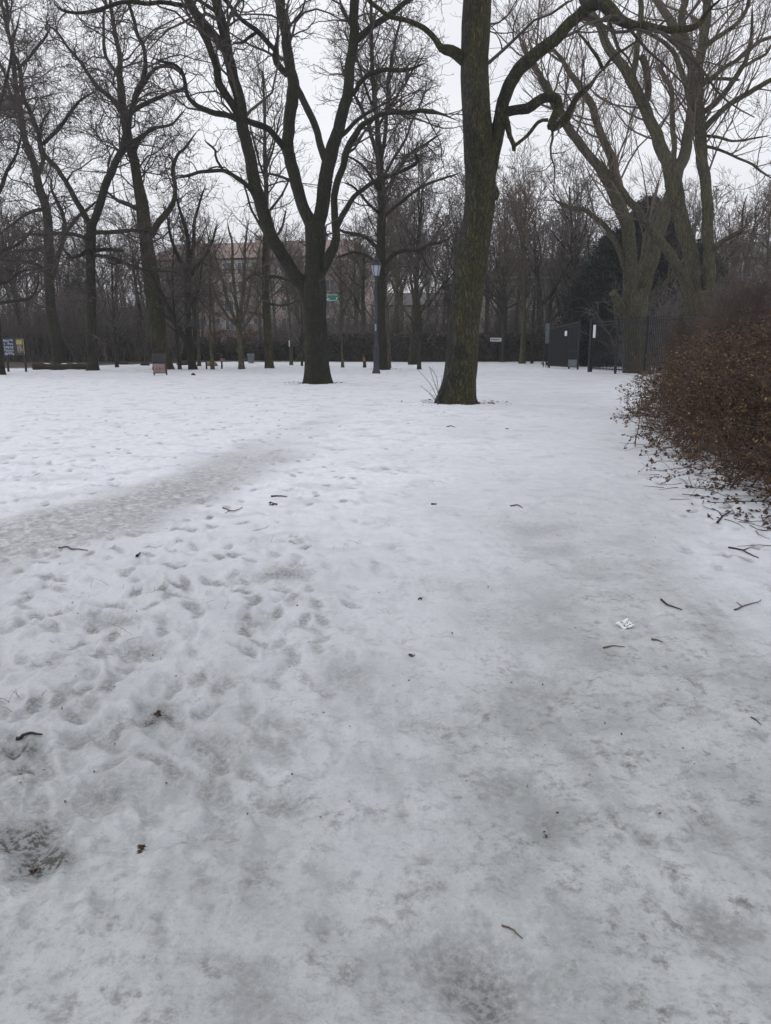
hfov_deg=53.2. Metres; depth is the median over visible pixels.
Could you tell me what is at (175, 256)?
bare tree
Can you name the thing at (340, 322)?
young tree
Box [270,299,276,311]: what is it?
window
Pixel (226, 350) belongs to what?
hedge
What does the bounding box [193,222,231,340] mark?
bare tree
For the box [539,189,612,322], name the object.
bare tree
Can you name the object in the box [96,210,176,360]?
bare tree
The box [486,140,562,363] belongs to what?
bare tree
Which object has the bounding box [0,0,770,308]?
sky
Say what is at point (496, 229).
bare tree
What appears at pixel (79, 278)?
bare tree
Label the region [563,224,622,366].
yew tree
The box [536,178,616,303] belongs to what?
bare tree
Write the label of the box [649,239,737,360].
yew tree
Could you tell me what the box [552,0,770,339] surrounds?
plane tree
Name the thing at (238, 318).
young maple
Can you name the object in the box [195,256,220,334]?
bare tree
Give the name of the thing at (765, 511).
fallen leaves
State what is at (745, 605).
twig
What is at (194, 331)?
bare tree
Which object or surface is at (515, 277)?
bare tree
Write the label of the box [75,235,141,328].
bare tree
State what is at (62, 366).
fallen log
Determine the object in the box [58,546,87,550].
twig
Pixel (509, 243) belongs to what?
bare tree
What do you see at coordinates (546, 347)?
post
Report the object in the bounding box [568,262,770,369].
undergrowth
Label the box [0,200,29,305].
bare tree
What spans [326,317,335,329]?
window
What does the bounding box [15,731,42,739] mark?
stick
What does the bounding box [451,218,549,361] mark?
bare tree
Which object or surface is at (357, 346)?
hedge
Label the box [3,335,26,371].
notice board
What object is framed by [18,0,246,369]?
robinia tree
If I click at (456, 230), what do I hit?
bare tree
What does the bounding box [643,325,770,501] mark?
brown shrub
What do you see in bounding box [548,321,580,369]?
iron gate
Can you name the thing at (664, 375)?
brown shrub
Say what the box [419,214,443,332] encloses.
bare tree
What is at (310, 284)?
maple tree
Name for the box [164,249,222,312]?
bare tree
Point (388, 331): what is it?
young tree
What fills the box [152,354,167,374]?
sandwich board
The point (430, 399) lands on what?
bark bits
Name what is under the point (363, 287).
bare tree
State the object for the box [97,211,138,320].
bare tree
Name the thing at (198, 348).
young tree
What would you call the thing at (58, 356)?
robinia tree
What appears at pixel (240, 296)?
bare tree
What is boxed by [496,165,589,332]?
bare tree
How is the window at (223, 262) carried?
in the apartment block at (251, 322)
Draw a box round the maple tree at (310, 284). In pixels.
[42,0,528,383]
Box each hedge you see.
[2,332,129,360]
[134,340,296,360]
[297,331,549,361]
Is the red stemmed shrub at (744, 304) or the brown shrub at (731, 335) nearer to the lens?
the brown shrub at (731, 335)
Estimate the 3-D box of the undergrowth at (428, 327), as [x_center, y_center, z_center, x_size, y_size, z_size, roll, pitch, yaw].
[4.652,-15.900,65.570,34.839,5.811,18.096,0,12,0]
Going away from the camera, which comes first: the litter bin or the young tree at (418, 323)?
the young tree at (418, 323)
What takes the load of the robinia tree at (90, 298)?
on the ground
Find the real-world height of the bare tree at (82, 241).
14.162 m
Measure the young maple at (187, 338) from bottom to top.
11.131 m
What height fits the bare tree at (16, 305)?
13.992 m
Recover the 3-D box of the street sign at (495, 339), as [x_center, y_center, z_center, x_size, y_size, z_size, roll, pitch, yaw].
[8.038,-12.099,55.682,0.936,2.720,0.070,-1,13,-2]
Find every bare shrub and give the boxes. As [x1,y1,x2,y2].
[656,295,710,373]
[683,278,756,358]
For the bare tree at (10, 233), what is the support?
on the ground
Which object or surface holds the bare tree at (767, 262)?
on the ground
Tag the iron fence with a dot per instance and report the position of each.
(592, 336)
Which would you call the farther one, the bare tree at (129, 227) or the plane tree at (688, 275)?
the bare tree at (129, 227)
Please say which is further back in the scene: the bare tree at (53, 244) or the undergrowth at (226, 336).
the bare tree at (53, 244)
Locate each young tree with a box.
[91,208,144,366]
[149,196,206,368]
[169,205,235,368]
[174,210,221,365]
[257,211,304,364]
[282,249,304,365]
[325,254,358,366]
[357,201,414,367]
[386,169,452,369]
[512,228,557,363]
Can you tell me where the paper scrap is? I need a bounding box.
[615,618,634,628]
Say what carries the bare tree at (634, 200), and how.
on the ground
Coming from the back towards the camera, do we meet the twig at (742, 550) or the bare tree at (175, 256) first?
the bare tree at (175, 256)
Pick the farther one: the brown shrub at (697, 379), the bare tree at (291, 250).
the bare tree at (291, 250)
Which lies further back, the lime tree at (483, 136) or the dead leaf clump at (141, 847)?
the lime tree at (483, 136)
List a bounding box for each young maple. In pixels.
[131,157,234,369]
[193,208,284,368]
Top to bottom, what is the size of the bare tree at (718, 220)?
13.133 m
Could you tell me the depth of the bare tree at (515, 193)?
60.98 m
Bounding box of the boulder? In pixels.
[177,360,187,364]
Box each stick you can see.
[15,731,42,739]
[660,598,681,609]
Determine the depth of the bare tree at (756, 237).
60.92 m
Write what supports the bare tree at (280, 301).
on the ground
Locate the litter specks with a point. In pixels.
(323, 712)
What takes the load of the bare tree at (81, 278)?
on the ground
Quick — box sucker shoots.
[419,369,441,402]
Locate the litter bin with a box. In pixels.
[247,351,254,362]
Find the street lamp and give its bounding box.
[370,256,381,373]
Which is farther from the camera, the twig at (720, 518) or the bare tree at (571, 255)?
the bare tree at (571, 255)
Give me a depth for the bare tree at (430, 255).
71.30 m
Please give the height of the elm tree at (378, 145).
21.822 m
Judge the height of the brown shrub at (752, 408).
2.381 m
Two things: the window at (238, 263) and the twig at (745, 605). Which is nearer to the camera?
the twig at (745, 605)
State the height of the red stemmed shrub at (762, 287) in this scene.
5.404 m
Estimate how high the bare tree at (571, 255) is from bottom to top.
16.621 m
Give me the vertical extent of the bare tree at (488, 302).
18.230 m
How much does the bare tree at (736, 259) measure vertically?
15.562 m
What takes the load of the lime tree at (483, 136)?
on the ground
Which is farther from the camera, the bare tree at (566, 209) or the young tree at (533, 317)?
the bare tree at (566, 209)
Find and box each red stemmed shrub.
[675,249,767,359]
[706,236,770,329]
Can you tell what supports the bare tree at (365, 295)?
on the ground
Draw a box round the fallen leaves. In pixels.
[627,399,770,529]
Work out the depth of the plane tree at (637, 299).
34.68 m
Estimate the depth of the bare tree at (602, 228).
58.97 m
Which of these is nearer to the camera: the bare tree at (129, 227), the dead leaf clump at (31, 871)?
the dead leaf clump at (31, 871)
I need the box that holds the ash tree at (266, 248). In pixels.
[200,20,334,367]
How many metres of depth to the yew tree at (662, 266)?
46.48 m
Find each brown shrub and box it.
[610,291,770,437]
[613,327,770,420]
[620,311,760,404]
[622,320,770,458]
[635,308,770,485]
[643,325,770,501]
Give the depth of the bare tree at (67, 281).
63.19 m
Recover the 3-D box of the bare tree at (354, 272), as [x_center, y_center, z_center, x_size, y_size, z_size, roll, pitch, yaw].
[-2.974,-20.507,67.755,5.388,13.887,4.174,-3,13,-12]
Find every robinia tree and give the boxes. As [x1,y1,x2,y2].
[0,0,93,374]
[0,0,128,363]
[0,0,257,370]
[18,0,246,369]
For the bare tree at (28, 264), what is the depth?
73.52 m
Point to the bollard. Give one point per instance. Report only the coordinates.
(222, 360)
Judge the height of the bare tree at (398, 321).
18.271 m
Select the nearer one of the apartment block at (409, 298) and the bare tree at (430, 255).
the bare tree at (430, 255)
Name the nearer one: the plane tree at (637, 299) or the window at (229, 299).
the plane tree at (637, 299)
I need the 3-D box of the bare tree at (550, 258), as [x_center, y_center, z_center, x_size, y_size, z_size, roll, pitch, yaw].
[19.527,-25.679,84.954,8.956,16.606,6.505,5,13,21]
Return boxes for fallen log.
[32,363,86,369]
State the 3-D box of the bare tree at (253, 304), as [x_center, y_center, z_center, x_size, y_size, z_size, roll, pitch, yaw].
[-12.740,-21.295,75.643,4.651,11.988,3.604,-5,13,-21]
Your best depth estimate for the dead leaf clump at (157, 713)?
3.15 m
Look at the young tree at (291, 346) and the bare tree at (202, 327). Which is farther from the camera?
the bare tree at (202, 327)
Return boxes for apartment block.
[157,235,374,342]
[372,286,481,332]
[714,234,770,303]
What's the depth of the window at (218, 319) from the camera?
109.90 m
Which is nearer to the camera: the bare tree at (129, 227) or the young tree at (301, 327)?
the young tree at (301, 327)
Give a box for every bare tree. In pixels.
[0,169,41,333]
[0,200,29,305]
[0,204,35,273]
[0,207,64,306]
[4,242,55,329]
[17,216,54,314]
[26,246,84,310]
[29,204,82,299]
[39,243,101,324]
[54,228,103,298]
[56,235,124,323]
[58,256,113,296]
[63,235,132,299]
[65,205,110,284]
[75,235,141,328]
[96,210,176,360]
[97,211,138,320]
[111,191,155,323]
[122,250,179,336]
[126,235,196,339]
[130,230,201,291]
[142,239,221,341]
[155,207,224,319]
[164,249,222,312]
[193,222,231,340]
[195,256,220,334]
[226,271,257,338]
[231,231,277,340]
[250,231,297,340]
[259,221,304,357]
[286,231,328,327]
[325,209,389,329]
[325,224,374,325]
[325,262,341,312]
[326,204,376,332]
[337,232,373,324]
[340,127,464,364]
[345,256,397,315]
[354,192,413,307]
[356,127,428,332]
[371,177,413,331]
[374,154,436,333]
[385,193,457,337]
[385,228,453,302]
[401,187,452,332]
[417,182,492,303]
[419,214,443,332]
[422,185,510,309]
[426,210,496,329]
[429,178,464,329]
[445,153,520,294]
[450,160,514,332]
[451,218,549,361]
[485,173,566,307]
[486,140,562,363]
[489,200,551,332]
[494,187,538,322]
[496,135,564,332]
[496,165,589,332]
[498,176,555,310]
[517,169,611,266]
[518,219,588,327]
[527,220,550,301]
[528,124,618,285]
[528,203,599,309]
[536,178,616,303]
[538,237,582,309]
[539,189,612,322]
[584,214,620,249]
[594,189,691,283]
[663,157,724,239]
[685,181,759,258]
[686,179,766,280]
[696,226,762,299]
[715,185,764,284]
[716,152,770,286]
[722,199,764,285]
[724,148,770,306]
[742,203,770,279]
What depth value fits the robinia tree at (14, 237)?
34.19 m
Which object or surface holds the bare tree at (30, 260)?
on the ground
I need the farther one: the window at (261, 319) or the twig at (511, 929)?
the window at (261, 319)
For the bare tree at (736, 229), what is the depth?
61.77 m
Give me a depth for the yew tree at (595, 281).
46.29 m
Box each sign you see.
[326,233,338,300]
[490,326,503,361]
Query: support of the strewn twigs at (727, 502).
on the ground
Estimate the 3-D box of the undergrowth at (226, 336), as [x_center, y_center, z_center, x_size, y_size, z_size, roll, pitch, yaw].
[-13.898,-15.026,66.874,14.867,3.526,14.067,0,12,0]
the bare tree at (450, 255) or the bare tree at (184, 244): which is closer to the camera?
the bare tree at (450, 255)
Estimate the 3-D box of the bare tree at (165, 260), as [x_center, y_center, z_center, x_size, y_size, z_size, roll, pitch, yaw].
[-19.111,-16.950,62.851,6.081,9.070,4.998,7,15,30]
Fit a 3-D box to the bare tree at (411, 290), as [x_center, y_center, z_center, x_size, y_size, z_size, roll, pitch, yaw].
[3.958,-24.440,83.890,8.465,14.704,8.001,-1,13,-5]
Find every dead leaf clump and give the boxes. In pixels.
[28,868,39,873]
[137,844,146,853]
[151,710,161,716]
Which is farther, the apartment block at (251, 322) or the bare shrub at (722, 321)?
the apartment block at (251, 322)
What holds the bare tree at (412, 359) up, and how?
on the ground
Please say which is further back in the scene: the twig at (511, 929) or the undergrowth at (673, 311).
the undergrowth at (673, 311)
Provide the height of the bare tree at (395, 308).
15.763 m
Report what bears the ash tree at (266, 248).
on the ground
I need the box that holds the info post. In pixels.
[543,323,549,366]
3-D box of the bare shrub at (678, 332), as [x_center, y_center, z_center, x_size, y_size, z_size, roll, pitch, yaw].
[11.310,-6.483,28.766,2.250,3.289,2.334,2,13,10]
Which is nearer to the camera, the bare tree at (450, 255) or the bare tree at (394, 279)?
the bare tree at (450, 255)
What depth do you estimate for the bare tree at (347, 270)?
98.01 m
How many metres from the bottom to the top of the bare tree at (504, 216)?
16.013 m
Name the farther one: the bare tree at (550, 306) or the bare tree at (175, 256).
the bare tree at (175, 256)
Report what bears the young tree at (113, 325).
on the ground
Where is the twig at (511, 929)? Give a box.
[502,924,522,938]
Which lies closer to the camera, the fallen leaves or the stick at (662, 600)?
the stick at (662, 600)
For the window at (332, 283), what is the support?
in the apartment block at (251, 322)
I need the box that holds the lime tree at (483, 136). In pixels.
[366,0,754,404]
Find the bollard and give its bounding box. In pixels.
[220,358,224,368]
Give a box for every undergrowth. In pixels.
[0,268,214,361]
[168,318,296,348]
[229,292,568,359]
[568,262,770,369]
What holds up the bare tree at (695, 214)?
on the ground
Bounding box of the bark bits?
[284,369,507,405]
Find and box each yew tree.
[540,255,622,366]
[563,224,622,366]
[581,193,702,365]
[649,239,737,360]
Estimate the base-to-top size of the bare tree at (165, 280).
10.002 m
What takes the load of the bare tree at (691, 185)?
on the ground
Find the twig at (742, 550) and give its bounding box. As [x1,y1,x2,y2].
[728,546,758,557]
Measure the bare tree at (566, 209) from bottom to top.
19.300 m
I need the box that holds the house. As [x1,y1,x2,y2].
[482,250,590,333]
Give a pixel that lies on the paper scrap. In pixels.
(625, 623)
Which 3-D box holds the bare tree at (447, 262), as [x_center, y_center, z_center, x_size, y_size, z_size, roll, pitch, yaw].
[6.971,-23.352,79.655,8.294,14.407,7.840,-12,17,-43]
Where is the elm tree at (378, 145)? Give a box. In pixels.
[308,0,464,369]
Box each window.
[211,318,220,323]
[222,262,230,274]
[224,299,233,311]
[225,318,234,329]
[236,262,246,274]
[253,318,262,323]
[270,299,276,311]
[326,279,334,291]
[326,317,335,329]
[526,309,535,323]
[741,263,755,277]
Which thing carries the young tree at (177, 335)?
on the ground
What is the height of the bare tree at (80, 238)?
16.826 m
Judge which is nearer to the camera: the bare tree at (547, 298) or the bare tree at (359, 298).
the bare tree at (547, 298)
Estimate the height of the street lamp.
5.320 m
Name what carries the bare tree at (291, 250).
on the ground
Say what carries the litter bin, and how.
on the ground
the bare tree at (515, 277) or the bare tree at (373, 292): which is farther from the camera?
the bare tree at (515, 277)
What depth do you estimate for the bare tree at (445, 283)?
58.19 m
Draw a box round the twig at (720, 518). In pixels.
[716,510,731,522]
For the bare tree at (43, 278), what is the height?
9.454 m
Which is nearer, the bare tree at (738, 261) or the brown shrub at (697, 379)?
the brown shrub at (697, 379)
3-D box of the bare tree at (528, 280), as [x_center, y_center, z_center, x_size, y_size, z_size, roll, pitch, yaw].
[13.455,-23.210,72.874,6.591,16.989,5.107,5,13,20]
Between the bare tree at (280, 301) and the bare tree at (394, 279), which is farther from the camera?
the bare tree at (394, 279)
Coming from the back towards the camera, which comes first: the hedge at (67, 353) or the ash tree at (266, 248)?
the hedge at (67, 353)
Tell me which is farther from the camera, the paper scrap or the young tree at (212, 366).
the young tree at (212, 366)
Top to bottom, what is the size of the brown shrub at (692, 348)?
2.186 m
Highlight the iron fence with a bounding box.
[587,307,769,375]
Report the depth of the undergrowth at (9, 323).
57.72 m
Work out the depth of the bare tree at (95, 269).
80.26 m
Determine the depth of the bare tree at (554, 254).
73.12 m
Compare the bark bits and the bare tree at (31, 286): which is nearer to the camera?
the bark bits
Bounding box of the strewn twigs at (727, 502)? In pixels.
[630,433,770,545]
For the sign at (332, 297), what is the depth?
36.02 m
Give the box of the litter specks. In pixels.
[19,444,713,822]
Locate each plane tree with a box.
[452,0,766,373]
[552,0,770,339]
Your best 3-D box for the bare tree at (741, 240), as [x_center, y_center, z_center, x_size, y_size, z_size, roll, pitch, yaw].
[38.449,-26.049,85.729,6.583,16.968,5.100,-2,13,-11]
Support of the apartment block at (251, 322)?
on the ground
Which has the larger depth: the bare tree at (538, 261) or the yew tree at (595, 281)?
the bare tree at (538, 261)
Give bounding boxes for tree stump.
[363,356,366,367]
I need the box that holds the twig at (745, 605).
[734,600,760,609]
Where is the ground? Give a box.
[0,356,770,1023]
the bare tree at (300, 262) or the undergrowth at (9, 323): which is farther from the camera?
the bare tree at (300, 262)
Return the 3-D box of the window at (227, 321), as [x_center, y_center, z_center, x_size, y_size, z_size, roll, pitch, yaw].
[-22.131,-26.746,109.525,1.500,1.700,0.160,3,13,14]
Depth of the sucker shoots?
18.57 m
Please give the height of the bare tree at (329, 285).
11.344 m

